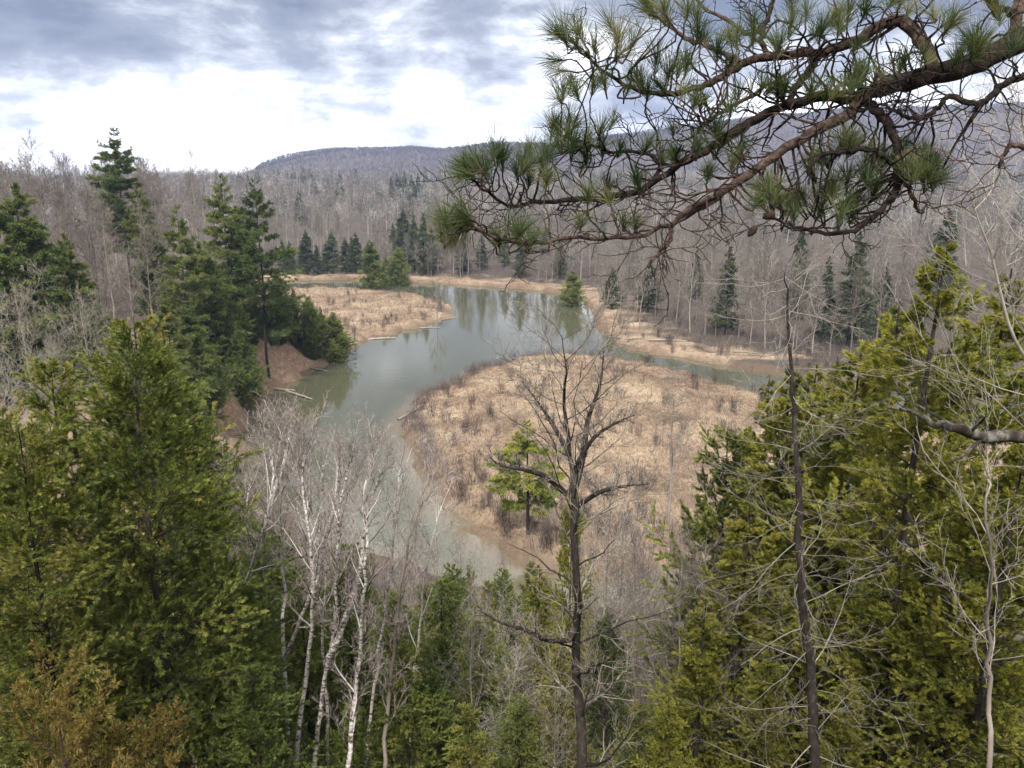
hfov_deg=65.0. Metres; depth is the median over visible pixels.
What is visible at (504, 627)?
bare sapling
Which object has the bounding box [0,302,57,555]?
bare tree
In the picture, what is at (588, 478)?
bare shrub
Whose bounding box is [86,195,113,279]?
bare tree
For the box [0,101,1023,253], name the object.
distant woods
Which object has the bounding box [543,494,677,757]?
bare sapling
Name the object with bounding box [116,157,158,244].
bare tree
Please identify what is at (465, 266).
spruce tree
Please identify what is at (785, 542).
cedar tree
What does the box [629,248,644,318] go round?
bare tree
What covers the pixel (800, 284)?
bare tree
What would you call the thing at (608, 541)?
bare sapling
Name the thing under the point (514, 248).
bare tree
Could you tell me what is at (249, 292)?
pine tree
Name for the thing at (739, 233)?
bare tree
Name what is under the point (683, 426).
bare shrub
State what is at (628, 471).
bare shrub
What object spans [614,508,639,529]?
bare shrub
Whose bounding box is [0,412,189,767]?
cedar tree
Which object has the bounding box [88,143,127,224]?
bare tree
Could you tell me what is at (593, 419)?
dry grass
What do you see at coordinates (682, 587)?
bare sapling
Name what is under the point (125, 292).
bare tree
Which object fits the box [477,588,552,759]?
bare sapling
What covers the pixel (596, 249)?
bare tree
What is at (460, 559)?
bare sapling
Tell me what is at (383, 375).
river water
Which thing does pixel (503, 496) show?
bare shrub
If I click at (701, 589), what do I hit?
bare sapling
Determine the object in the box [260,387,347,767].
birch tree
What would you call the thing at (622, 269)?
bare tree
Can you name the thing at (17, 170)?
bare tree
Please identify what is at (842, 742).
cedar tree
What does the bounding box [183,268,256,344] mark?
cedar tree
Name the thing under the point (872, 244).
bare tree
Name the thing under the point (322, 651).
birch tree
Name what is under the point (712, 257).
bare tree
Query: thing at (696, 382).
bare shrub
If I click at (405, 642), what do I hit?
cedar tree
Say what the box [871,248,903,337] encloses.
bare tree
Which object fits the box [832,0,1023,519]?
bare tree
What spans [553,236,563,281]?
bare tree
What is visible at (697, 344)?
bare shrub
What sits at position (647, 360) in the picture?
bare shrub
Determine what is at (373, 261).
cedar tree
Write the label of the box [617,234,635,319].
bare tree
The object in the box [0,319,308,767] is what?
cedar tree
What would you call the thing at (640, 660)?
bare sapling
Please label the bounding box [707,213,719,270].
bare tree
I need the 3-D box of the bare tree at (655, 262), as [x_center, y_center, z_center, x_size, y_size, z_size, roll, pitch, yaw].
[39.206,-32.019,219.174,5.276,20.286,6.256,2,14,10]
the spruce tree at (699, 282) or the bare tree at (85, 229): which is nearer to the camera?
the bare tree at (85, 229)
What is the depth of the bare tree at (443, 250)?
296.30 m
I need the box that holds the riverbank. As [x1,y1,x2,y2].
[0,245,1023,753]
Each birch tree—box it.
[193,389,306,767]
[231,440,280,715]
[245,387,308,757]
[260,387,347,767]
[260,399,343,740]
[285,418,354,767]
[309,411,395,767]
[311,401,406,767]
[358,414,470,767]
[360,420,421,767]
[397,468,464,752]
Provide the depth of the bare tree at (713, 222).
259.74 m
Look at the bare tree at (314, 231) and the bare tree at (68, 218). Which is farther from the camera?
the bare tree at (314, 231)
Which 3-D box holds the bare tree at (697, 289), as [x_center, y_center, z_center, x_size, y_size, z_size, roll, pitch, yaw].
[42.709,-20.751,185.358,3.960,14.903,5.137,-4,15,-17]
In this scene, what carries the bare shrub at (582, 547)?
on the ground at (284, 355)
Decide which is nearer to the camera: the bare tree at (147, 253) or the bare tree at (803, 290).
the bare tree at (147, 253)
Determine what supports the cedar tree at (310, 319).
on the ground at (284, 355)
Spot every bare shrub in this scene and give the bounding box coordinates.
[383,312,390,324]
[424,398,435,417]
[426,460,441,480]
[439,406,447,423]
[442,384,457,397]
[443,469,467,500]
[446,429,461,446]
[449,452,464,478]
[454,477,471,505]
[456,373,466,388]
[459,410,472,421]
[460,420,468,433]
[464,360,477,374]
[465,471,479,485]
[466,445,481,473]
[468,397,475,410]
[469,413,483,434]
[473,493,485,510]
[475,467,483,483]
[477,468,487,483]
[480,484,492,514]
[482,398,494,414]
[482,466,489,481]
[485,491,496,510]
[491,500,506,522]
[495,497,511,530]
[496,379,505,393]
[496,485,512,503]
[497,511,514,538]
[504,366,513,380]
[518,374,528,389]
[525,514,538,533]
[528,520,553,552]
[530,515,539,531]
[532,519,554,553]
[539,517,558,542]
[540,369,550,386]
[548,511,564,544]
[559,486,567,509]
[579,534,586,560]
[580,494,592,524]
[581,468,598,486]
[586,543,598,557]
[588,509,606,536]
[589,477,607,500]
[594,400,605,417]
[596,508,611,538]
[605,413,622,432]
[610,456,621,478]
[610,510,631,538]
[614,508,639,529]
[623,460,633,481]
[633,459,645,486]
[633,476,648,496]
[633,496,651,520]
[634,423,644,437]
[634,495,648,517]
[640,465,661,491]
[642,510,656,523]
[643,349,655,365]
[654,512,666,531]
[677,417,690,433]
[691,373,698,391]
[694,339,700,348]
[710,343,724,355]
[712,418,731,438]
[727,392,744,411]
[728,419,738,434]
[731,397,739,411]
[792,349,802,366]
[809,352,819,365]
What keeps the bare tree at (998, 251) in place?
on the ground at (284, 355)
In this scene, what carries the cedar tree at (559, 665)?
on the ground at (284, 355)
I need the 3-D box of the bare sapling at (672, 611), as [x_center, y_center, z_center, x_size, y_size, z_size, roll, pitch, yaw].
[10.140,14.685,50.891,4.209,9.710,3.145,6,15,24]
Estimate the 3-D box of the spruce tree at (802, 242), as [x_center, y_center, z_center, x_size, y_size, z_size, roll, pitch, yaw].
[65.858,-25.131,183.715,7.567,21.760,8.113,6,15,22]
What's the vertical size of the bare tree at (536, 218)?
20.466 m
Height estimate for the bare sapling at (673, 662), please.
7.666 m
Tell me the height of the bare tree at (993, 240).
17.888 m
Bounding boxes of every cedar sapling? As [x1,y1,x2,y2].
[0,637,167,767]
[101,695,199,767]
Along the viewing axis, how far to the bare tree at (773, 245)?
281.85 m
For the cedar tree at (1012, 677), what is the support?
on the ground at (284, 355)
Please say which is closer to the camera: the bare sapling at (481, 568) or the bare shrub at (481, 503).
the bare sapling at (481, 568)
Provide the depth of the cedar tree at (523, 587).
54.90 m
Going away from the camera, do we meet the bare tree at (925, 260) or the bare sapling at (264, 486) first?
the bare sapling at (264, 486)
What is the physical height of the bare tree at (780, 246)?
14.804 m
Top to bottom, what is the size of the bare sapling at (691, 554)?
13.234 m
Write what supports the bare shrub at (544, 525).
on the ground at (284, 355)
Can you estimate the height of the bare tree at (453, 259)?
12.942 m
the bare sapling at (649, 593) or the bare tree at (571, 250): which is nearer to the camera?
the bare sapling at (649, 593)
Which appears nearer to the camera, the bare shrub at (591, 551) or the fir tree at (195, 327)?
the bare shrub at (591, 551)
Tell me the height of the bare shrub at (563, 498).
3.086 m
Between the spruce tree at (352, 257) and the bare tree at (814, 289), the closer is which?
the bare tree at (814, 289)
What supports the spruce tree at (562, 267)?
on the ground at (284, 355)
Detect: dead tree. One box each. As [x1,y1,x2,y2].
[675,226,969,767]
[866,370,1023,461]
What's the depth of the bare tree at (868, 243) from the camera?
178.31 m
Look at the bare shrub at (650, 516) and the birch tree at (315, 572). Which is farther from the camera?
the bare shrub at (650, 516)
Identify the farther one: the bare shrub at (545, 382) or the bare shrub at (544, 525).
the bare shrub at (545, 382)
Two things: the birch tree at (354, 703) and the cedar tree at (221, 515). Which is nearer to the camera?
the birch tree at (354, 703)
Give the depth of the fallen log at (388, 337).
179.22 m
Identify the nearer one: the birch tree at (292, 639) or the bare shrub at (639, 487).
the birch tree at (292, 639)
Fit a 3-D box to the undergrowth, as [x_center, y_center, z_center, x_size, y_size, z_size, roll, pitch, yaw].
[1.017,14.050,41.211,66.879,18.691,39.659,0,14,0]
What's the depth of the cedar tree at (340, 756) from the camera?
23.12 m
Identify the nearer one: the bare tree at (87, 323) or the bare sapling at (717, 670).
the bare sapling at (717, 670)
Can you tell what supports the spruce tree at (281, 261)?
on the ground at (284, 355)
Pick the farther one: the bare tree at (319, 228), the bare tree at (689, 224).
the bare tree at (319, 228)
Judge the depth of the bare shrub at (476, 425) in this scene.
106.41 m
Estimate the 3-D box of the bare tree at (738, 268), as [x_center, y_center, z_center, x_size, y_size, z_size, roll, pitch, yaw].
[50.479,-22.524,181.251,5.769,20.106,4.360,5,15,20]
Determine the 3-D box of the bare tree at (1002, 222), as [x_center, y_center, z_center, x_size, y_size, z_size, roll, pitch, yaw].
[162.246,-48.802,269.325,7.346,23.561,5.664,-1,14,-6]
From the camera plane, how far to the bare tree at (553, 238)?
298.79 m
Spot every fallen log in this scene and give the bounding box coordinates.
[273,384,294,390]
[285,386,312,399]
[368,334,396,339]
[397,398,422,420]
[626,336,653,339]
[649,335,686,341]
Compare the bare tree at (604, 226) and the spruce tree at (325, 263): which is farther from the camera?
the bare tree at (604, 226)
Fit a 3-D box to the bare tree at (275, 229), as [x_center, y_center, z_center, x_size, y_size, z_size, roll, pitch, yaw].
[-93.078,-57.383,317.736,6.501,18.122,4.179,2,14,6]
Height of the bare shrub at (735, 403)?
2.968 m
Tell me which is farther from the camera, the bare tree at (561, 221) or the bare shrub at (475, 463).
the bare tree at (561, 221)
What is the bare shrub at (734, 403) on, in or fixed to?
on the ground at (284, 355)
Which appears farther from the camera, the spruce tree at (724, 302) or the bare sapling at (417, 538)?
the spruce tree at (724, 302)
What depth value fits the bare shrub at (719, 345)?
155.78 m
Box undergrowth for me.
[0,605,1023,767]
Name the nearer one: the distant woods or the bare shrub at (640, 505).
the bare shrub at (640, 505)
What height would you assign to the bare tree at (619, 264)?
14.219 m
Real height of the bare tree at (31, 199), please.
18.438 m
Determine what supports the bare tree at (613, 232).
on the ground at (284, 355)
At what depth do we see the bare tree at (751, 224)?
220.99 m
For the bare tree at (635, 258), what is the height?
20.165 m
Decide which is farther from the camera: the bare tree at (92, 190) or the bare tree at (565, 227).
the bare tree at (565, 227)
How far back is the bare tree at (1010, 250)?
232.11 m
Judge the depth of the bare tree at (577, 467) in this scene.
19.03 m
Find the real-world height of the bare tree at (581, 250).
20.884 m
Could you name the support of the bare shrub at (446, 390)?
on the ground at (284, 355)
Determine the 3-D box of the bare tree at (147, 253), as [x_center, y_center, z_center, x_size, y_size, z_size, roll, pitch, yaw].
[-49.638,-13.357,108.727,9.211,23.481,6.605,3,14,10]
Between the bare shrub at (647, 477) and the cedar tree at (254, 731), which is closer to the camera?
the cedar tree at (254, 731)
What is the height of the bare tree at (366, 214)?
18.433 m
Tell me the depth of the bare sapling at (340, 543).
46.45 m
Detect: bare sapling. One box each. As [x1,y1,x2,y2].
[198,444,287,619]
[210,431,283,583]
[228,446,334,602]
[267,422,387,623]
[276,403,405,704]
[318,497,383,646]
[369,466,441,647]
[374,501,443,627]
[400,505,476,618]
[401,533,470,649]
[414,646,462,754]
[438,596,523,767]
[443,530,477,612]
[446,537,487,683]
[447,597,484,685]
[453,528,511,627]
[453,594,492,691]
[461,641,560,767]
[474,543,525,639]
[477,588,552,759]
[478,578,545,721]
[485,640,550,756]
[523,655,588,767]
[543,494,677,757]
[549,446,662,679]
[551,520,674,705]
[556,469,662,733]
[583,517,728,762]
[586,474,671,693]
[604,509,770,767]
[607,532,666,709]
[610,527,670,702]
[610,608,665,701]
[618,500,691,694]
[635,452,744,737]
[643,543,787,766]
[651,500,717,621]
[653,555,702,682]
[662,610,690,698]
[884,319,1023,767]
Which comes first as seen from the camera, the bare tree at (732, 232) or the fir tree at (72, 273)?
the fir tree at (72, 273)
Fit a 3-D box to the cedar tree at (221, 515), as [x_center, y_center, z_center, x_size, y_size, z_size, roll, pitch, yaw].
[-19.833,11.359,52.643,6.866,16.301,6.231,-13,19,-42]
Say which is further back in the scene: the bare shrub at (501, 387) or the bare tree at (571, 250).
the bare tree at (571, 250)
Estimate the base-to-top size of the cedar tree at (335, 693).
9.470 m
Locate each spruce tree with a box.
[274,240,290,271]
[283,241,296,272]
[294,229,318,274]
[295,248,308,272]
[310,244,322,274]
[319,242,335,273]
[320,230,343,273]
[336,238,353,273]
[343,237,357,273]
[345,232,363,273]
[383,223,401,262]
[387,207,418,266]
[401,216,424,271]
[411,213,436,275]
[424,227,444,271]
[452,239,472,272]
[473,233,491,267]
[495,231,513,263]
[510,237,529,276]
[538,229,550,254]
[551,240,569,276]
[599,267,625,308]
[631,259,668,311]
[686,249,703,298]
[704,246,745,334]
[782,231,815,319]
[805,256,843,340]
[823,233,879,344]
[863,263,905,338]
[911,206,970,304]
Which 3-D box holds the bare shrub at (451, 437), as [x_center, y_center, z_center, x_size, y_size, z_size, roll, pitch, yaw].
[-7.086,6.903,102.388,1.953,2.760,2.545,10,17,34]
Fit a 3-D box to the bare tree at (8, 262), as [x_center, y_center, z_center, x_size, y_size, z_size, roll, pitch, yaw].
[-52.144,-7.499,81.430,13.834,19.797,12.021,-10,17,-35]
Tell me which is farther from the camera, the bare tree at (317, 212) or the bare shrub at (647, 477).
the bare tree at (317, 212)
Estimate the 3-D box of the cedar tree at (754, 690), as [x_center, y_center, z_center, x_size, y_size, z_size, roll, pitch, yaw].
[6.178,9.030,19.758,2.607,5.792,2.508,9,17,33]
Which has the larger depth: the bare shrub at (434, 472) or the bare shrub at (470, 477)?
the bare shrub at (434, 472)
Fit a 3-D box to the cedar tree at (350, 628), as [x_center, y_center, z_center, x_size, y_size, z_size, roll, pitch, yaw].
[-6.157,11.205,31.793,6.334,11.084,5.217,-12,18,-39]
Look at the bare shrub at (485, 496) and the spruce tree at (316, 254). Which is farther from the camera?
the spruce tree at (316, 254)
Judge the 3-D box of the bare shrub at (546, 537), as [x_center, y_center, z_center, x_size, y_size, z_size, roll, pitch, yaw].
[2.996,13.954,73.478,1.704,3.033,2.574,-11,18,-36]
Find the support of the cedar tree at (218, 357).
on the ground at (284, 355)
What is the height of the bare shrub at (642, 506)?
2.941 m
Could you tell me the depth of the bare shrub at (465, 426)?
107.13 m
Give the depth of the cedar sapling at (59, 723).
6.00 m
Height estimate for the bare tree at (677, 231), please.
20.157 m
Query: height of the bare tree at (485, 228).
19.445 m
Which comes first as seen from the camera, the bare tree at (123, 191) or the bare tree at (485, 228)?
the bare tree at (123, 191)
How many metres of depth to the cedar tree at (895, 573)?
19.04 m
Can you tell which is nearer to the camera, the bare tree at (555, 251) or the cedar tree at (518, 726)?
the cedar tree at (518, 726)
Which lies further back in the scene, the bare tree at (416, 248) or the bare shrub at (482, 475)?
the bare tree at (416, 248)
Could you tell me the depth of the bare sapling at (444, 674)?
29.74 m
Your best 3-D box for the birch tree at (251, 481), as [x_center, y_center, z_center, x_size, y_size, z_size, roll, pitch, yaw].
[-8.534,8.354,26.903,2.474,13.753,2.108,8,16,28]
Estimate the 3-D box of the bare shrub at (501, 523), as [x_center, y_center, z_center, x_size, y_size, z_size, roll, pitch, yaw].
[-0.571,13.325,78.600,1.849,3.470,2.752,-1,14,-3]
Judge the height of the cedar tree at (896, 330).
19.015 m
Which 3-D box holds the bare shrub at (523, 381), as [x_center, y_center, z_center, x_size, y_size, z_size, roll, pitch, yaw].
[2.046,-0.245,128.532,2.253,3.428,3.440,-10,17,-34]
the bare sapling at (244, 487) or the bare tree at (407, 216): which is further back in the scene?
the bare tree at (407, 216)
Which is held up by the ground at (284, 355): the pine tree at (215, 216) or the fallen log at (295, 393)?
the pine tree at (215, 216)
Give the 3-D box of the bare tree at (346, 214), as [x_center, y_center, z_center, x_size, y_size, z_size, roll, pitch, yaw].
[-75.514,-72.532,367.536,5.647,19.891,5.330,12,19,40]
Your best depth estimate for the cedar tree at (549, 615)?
48.72 m
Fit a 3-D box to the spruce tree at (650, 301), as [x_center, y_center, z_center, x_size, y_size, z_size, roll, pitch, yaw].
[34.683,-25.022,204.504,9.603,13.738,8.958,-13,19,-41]
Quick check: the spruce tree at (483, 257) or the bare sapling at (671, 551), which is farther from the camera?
the spruce tree at (483, 257)
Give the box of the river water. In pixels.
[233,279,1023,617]
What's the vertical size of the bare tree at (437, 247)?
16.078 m
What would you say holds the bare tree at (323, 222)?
on the ground at (284, 355)
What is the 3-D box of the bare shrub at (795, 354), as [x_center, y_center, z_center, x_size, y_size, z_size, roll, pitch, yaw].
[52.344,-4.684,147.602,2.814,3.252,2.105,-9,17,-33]
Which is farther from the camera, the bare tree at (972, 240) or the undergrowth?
the bare tree at (972, 240)
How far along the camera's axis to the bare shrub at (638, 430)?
105.38 m
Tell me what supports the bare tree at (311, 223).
on the ground at (284, 355)
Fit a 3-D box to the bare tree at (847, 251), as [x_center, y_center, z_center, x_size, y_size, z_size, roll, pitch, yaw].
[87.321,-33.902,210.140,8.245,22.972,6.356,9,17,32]
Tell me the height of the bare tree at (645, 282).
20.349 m
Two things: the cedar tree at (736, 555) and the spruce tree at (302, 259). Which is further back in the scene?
the spruce tree at (302, 259)
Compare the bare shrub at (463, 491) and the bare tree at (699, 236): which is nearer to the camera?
the bare shrub at (463, 491)
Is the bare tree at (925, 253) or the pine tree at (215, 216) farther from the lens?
the bare tree at (925, 253)
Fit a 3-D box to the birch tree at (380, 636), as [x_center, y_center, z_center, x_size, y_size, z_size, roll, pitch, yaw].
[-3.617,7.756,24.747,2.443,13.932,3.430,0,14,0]
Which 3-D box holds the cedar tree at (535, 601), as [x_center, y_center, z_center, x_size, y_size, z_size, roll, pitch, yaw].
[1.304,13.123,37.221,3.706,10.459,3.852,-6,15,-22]
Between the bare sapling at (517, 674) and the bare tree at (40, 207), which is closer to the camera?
the bare sapling at (517, 674)
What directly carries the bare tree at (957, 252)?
on the ground at (284, 355)
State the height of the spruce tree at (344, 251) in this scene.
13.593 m
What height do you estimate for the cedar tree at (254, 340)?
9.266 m
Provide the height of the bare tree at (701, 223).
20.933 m
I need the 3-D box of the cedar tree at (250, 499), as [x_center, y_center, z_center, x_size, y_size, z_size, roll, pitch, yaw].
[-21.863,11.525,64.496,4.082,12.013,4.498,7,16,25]
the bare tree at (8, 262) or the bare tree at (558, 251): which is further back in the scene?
the bare tree at (558, 251)
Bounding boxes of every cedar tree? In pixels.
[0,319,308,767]
[0,353,183,766]
[0,400,119,767]
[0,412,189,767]
[63,309,294,767]
[99,335,236,484]
[118,389,289,764]
[163,557,332,767]
[167,440,248,612]
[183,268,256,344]
[195,662,330,767]
[201,344,234,413]
[204,423,263,556]
[210,523,353,767]
[214,321,272,408]
[228,456,262,581]
[233,306,263,349]
[243,575,366,767]
[258,298,287,346]
[259,272,301,345]
[261,325,268,337]
[288,542,439,767]
[293,294,330,359]
[315,312,358,363]
[318,701,397,767]
[339,589,457,767]
[349,240,390,289]
[368,641,454,767]
[377,256,392,284]
[384,246,411,285]
[392,576,519,767]
[392,663,473,767]
[395,582,451,691]
[430,563,485,686]
[435,616,525,767]
[438,701,500,767]
[465,560,480,626]
[475,579,502,668]
[478,567,521,660]
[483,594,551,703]
[489,692,555,767]
[506,563,571,760]
[516,560,546,652]
[523,576,568,688]
[525,643,602,767]
[535,479,598,723]
[557,271,587,306]
[571,609,646,752]
[600,696,662,767]
[622,421,791,767]
[628,695,698,767]
[637,595,756,767]
[647,496,831,767]
[656,376,831,742]
[681,368,841,767]
[712,447,880,767]
[715,647,809,767]
[717,357,882,767]
[728,364,848,686]
[733,347,923,767]
[745,241,1023,767]
[761,301,999,764]
[802,676,879,767]
[806,545,975,767]
[819,268,1023,767]
[829,479,1023,767]
[876,442,1023,767]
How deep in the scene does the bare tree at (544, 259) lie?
273.12 m
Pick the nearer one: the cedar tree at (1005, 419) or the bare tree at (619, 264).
the cedar tree at (1005, 419)
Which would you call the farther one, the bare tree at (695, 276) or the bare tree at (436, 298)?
the bare tree at (436, 298)
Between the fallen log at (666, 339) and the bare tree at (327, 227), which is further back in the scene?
the bare tree at (327, 227)
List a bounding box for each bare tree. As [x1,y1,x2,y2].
[0,146,31,268]
[0,162,16,246]
[0,162,26,270]
[0,168,29,235]
[0,180,52,270]
[0,256,96,584]
[0,280,155,523]
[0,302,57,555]
[4,129,86,286]
[8,147,41,220]
[13,322,94,538]
[16,153,48,219]
[20,179,56,242]
[21,170,45,223]
[21,190,45,224]
[45,149,114,298]
[45,184,85,297]
[49,198,65,232]
[57,197,103,259]
[61,180,134,353]
[65,187,101,303]
[72,191,131,317]
[77,188,124,312]
[79,154,105,250]
[84,173,114,271]
[85,314,165,608]
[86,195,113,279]
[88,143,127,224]
[93,160,129,283]
[102,159,132,257]
[105,240,147,348]
[115,197,177,329]
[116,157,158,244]
[120,178,179,274]
[122,149,154,248]
[129,163,175,251]
[134,155,161,220]
[137,156,161,228]
[161,164,185,280]
[176,146,211,241]
[178,168,212,250]
[267,204,275,245]
[270,205,281,247]
[271,218,281,245]
[282,204,291,243]
[292,220,297,246]
[294,215,300,246]
[299,200,308,229]
[304,207,314,239]
[308,213,316,241]
[310,216,322,245]
[311,212,323,245]
[315,207,327,254]
[316,206,324,231]
[316,208,324,252]
[318,207,326,243]
[323,214,333,239]
[342,204,350,246]
[360,217,366,246]
[362,203,370,225]
[378,201,396,234]
[380,226,396,255]
[381,204,390,227]
[385,238,392,258]
[385,240,392,262]
[388,213,396,235]
[402,232,411,272]
[404,203,409,245]
[411,243,419,275]
[425,232,436,270]
[425,242,432,276]
[427,276,452,325]
[435,234,440,260]
[436,229,448,271]
[445,247,457,275]
[455,242,462,277]
[456,234,473,274]
[463,263,693,767]
[464,227,476,273]
[475,216,484,272]
[484,211,491,254]
[486,212,497,261]
[510,236,516,274]
[533,212,541,257]
[534,207,541,239]
[535,254,542,276]
[539,245,549,279]
[540,233,550,283]
[544,243,558,283]
[550,222,557,263]
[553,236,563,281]
[554,228,563,279]
[558,207,566,231]
[559,210,570,260]
[565,207,574,253]
[567,216,578,264]
[567,228,576,274]
[570,221,589,279]
[585,215,597,275]
[590,209,600,253]
[590,242,598,284]
[592,225,601,270]
[593,261,604,311]
[599,229,615,309]
[600,211,607,250]
[604,226,622,276]
[612,252,625,294]
[613,228,632,305]
[615,251,626,308]
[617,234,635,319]
[618,228,636,296]
[627,229,645,293]
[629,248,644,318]
[632,238,643,292]
[634,241,653,327]
[636,239,647,295]
[641,225,653,263]
[641,234,667,322]
[641,367,710,524]
[649,231,661,295]
[660,255,672,326]
[663,220,668,266]
[666,235,688,318]
[671,220,689,260]
[672,252,686,322]
[674,209,681,260]
[675,257,690,307]
[679,218,694,283]
[682,223,693,275]
[682,235,703,332]
[688,264,705,324]
[690,221,701,260]
[694,221,704,255]
[695,209,706,256]
[697,236,712,305]
[697,270,714,333]
[701,271,718,339]
[705,218,724,272]
[706,255,727,336]
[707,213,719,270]
[707,236,717,295]
[723,202,742,258]
[723,223,733,258]
[726,207,739,251]
[727,239,746,319]
[730,234,753,309]
[731,262,749,341]
[735,216,747,262]
[741,209,762,293]
[743,209,758,267]
[745,218,761,281]
[745,247,775,344]
[748,231,759,291]
[749,234,784,350]
[754,220,771,276]
[755,223,772,298]
[762,211,776,254]
[767,214,777,253]
[769,230,778,266]
[772,246,807,351]
[774,231,786,273]
[775,220,785,262]
[777,262,796,348]
[783,256,816,351]
[785,215,804,257]
[788,244,814,351]
[801,271,824,354]
[804,280,829,350]
[805,221,816,271]
[823,285,842,354]
[826,239,839,276]
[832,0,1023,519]
[832,215,860,279]
[840,222,845,255]
[844,245,870,358]
[855,239,878,280]
[864,227,876,279]
[864,263,883,338]
[866,225,885,293]
[870,232,882,278]
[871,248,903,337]
[874,212,891,250]
[888,233,913,321]
[897,248,918,310]
[911,202,924,267]
[914,227,940,320]
[919,215,934,255]
[922,240,956,325]
[953,219,965,257]
[955,204,965,254]
[961,203,971,256]
[964,216,976,261]
[969,219,980,263]
[980,246,1001,296]
[983,264,997,314]
[986,219,999,268]
[988,205,1003,269]
[994,208,1010,261]
[1004,225,1018,276]
[1009,226,1022,274]
[1012,247,1023,279]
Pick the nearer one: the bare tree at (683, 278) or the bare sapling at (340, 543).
the bare sapling at (340, 543)
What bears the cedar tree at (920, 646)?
on the ground at (284, 355)
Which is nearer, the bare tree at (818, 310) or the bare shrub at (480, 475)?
the bare shrub at (480, 475)
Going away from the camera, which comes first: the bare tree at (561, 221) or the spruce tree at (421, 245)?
the spruce tree at (421, 245)
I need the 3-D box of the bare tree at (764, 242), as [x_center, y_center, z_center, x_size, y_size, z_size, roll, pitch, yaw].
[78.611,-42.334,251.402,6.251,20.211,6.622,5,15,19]
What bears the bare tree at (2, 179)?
on the ground at (284, 355)
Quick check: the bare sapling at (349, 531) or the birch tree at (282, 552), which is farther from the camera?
the bare sapling at (349, 531)
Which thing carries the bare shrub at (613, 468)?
on the ground at (284, 355)
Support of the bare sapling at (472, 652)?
on the ground at (284, 355)
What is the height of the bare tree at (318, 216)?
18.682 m
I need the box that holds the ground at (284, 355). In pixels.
[0,105,1023,767]
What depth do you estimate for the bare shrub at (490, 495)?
82.55 m
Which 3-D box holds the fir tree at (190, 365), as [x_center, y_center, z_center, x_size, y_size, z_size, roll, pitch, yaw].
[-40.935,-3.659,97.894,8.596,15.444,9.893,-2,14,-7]
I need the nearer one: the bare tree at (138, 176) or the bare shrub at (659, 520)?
the bare shrub at (659, 520)
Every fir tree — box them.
[0,182,113,392]
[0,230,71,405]
[36,232,128,375]
[125,226,183,315]
[149,291,214,406]
[169,301,238,422]
[170,241,253,363]
[225,206,269,320]
[288,289,309,346]
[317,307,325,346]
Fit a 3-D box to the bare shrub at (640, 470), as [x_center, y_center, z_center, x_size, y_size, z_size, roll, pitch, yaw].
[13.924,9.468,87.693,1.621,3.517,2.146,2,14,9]
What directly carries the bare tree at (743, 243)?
on the ground at (284, 355)
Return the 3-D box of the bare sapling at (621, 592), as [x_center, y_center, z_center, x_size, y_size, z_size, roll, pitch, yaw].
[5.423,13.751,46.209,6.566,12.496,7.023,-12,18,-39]
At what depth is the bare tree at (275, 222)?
338.45 m
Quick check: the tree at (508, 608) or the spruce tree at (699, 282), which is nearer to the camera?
the tree at (508, 608)
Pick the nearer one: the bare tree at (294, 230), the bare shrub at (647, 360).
the bare shrub at (647, 360)
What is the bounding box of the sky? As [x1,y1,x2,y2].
[0,0,1023,175]
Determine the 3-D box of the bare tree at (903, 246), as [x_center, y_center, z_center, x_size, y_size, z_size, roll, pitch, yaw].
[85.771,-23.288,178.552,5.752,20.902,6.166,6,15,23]
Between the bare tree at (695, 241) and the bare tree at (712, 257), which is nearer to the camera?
the bare tree at (712, 257)
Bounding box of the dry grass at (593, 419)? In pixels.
[263,272,1022,565]
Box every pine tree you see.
[73,127,161,288]
[112,183,166,292]
[154,204,215,338]
[193,172,260,321]
[219,178,310,378]
[411,0,1023,326]
[481,420,567,534]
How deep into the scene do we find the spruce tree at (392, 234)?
300.37 m
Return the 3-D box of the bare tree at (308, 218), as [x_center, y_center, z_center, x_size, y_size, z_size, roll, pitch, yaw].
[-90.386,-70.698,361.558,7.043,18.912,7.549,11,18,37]
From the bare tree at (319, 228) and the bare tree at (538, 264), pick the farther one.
the bare tree at (319, 228)
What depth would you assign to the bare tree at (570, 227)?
314.09 m
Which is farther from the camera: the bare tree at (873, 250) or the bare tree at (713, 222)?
the bare tree at (713, 222)
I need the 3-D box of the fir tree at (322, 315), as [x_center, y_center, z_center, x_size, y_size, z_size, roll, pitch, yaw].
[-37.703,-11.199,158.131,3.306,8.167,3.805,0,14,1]
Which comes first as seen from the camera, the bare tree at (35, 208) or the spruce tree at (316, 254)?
the bare tree at (35, 208)
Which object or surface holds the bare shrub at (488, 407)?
on the ground at (284, 355)
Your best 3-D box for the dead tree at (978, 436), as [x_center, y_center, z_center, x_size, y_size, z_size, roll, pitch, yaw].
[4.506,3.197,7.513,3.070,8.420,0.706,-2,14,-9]
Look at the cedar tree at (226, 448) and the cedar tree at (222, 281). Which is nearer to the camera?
the cedar tree at (226, 448)
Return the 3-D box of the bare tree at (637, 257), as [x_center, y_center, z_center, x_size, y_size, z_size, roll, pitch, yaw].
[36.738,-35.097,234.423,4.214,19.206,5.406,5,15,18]
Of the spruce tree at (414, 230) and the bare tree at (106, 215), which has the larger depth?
the spruce tree at (414, 230)
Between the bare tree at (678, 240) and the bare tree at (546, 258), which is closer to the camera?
the bare tree at (678, 240)
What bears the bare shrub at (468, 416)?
on the ground at (284, 355)
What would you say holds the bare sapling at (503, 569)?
on the ground at (284, 355)
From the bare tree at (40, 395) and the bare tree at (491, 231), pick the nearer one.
the bare tree at (40, 395)
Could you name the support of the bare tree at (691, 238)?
on the ground at (284, 355)
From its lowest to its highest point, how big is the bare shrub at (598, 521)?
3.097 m
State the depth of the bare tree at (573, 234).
293.46 m

